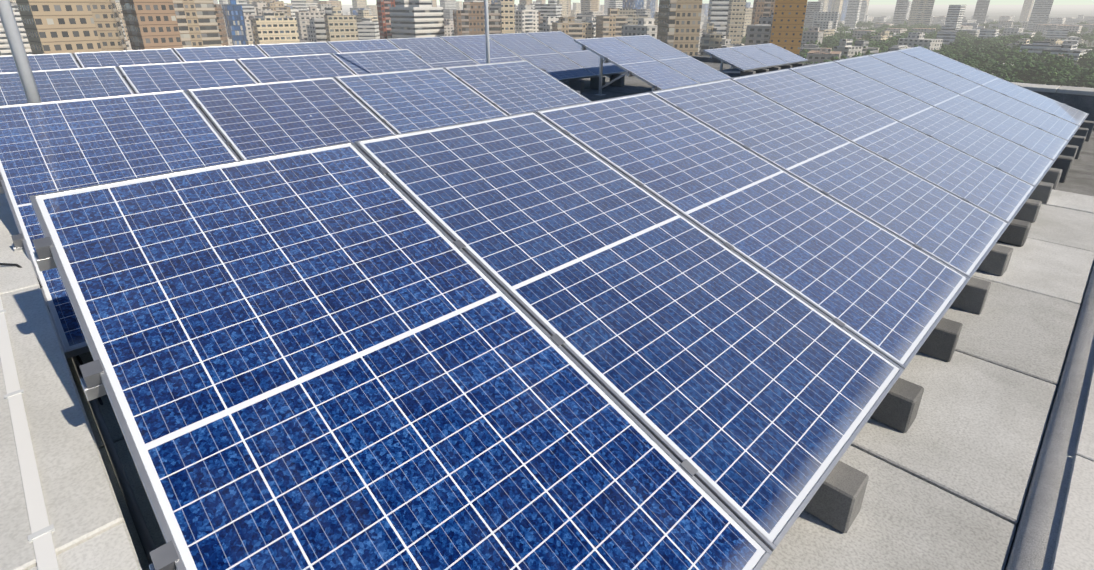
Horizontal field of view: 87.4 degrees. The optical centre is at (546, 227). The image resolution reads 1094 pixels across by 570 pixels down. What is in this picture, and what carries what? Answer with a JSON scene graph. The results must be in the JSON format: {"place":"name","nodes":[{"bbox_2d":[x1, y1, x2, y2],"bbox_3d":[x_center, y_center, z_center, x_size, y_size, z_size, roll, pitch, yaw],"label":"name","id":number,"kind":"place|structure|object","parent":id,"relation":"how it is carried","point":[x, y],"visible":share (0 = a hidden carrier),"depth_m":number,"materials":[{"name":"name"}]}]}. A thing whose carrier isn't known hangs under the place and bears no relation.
{"place":"outdoors","nodes":[
{"label":"outdoors","id":0,"kind":"place"},
{"bbox_2d":[218,0,1093,4],"label":"sky","id":1,"kind":"structure","parent":0,"point":[343,2],"materials":[{"name":"white"}]},
{"bbox_2d":[342,5,1093,86],"bbox_3d":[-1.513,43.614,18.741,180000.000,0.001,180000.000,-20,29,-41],"label":"city ground","id":2,"kind":"structure","parent":0,"point":[995,12],"depth_m":4053.66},
{"bbox_2d":[0,0,1093,68],"bbox_3d":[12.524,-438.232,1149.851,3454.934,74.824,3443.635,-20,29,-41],"label":"city buildings","id":3,"kind":"structure","parent":2,"relation":"on","point":[57,26],"depth_m":345.24,"materials":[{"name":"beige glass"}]},
{"bbox_2d":[561,62,1093,525],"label":"roof slab","id":4,"kind":"structure","parent":2,"relation":"on","point":[1080,178],"depth_m":6.47,"materials":[{"name":"grey concrete"}]},
{"bbox_2d":[0,0,41,102],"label":"mast","id":5,"kind":"object","parent":4,"relation":"on","point":[16,45],"depth_m":3.24,"materials":[{"name":"white metal"}]},
{"bbox_2d":[66,351,165,569],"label":"cable tray","id":6,"kind":"object","parent":4,"relation":"on","point":[128,464],"depth_m":1.86,"materials":[{"name":"metal"}]},
{"bbox_2d":[0,263,102,404],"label":"cable","id":7,"kind":"object","parent":6,"relation":"on","point":[77,356],"visible":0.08,"depth_m":2.30,"materials":[{"name":"black plastic"}]},
{"bbox_2d":[71,356,155,564],"bbox_3d":[-4.661,-0.412,4.941,0.025,0.024,13.080,-20,29,-41],"label":"conduit","id":8,"kind":"object","parent":6,"relation":"on","point":[146,540],"depth_m":1.82,"materials":[{"name":"grey metal"}]},
{"bbox_2d":[0,49,433,105],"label":"solar panels","id":9,"kind":"object","parent":4,"relation":"on","point":[70,84],"visible":0.23,"depth_m":5.44,"materials":[{"name":"glass"}]},
{"bbox_2d":[0,60,590,358],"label":"solar panels","id":10,"kind":"object","parent":4,"relation":"on","point":[51,146],"visible":0.4,"depth_m":3.53,"materials":[{"name":"glass"}]},
{"bbox_2d":[0,31,625,92],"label":"solar panels","id":11,"kind":"object","parent":4,"relation":"on","point":[560,55],"visible":0.35,"depth_m":9.35,"materials":[{"name":"glass"}]},
{"bbox_2d":[484,0,489,62],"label":"mast","id":12,"kind":"object","parent":4,"relation":"on","point":[487,31],"depth_m":5.41,"materials":[{"name":"white metal"}]},
{"bbox_2d":[0,56,1093,569],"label":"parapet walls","id":13,"kind":"structure","parent":4,"relation":"on","point":[1054,528],"depth_m":1.55,"materials":[{"name":"concrete"}]},
{"bbox_2d":[0,296,58,569],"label":"pipe","id":14,"kind":"object","parent":13,"relation":"on","point":[40,536],"visible":1,"depth_m":1.32,"materials":[{"name":"white plastic"}]},
{"bbox_2d":[29,46,1093,569],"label":"solar panels","id":15,"kind":"object","parent":4,"relation":"on","point":[695,326],"visible":1,"depth_m":1.75,"materials":[{"name":"glass"}]},
{"bbox_2d":[573,35,731,95],"bbox_3d":[1.838,-2.624,9.421,2.102,0.922,1.972,-20,29,-41],"label":"solar panel","id":16,"kind":"object","parent":4,"relation":"on","point":[655,63],"visible":0.73,"depth_m":9.34,"materials":[{"name":"glass"}]},
{"bbox_2d":[703,43,808,75],"bbox_3d":[4.612,-3.604,12.393,3.122,0.586,1.032,-20,29,-41],"label":"solar panel","id":17,"kind":"object","parent":4,"relation":"on","point":[757,58],"visible":0.9,"depth_m":12.12,"materials":[{"name":"glass"}]},
{"bbox_2d":[760,189,1093,569],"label":"paver walkway","id":18,"kind":"structure","parent":4,"relation":"on","point":[949,473],"depth_m":1.95,"materials":[{"name":"concrete"}]},
{"bbox_2d":[741,21,1093,87],"bbox_3d":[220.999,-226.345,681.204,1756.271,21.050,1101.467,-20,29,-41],"label":"trees","id":19,"kind":"object","parent":2,"relation":"on","point":[989,55],"visible":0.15,"depth_m":402.29,"materials":[{"name":"green plant"}]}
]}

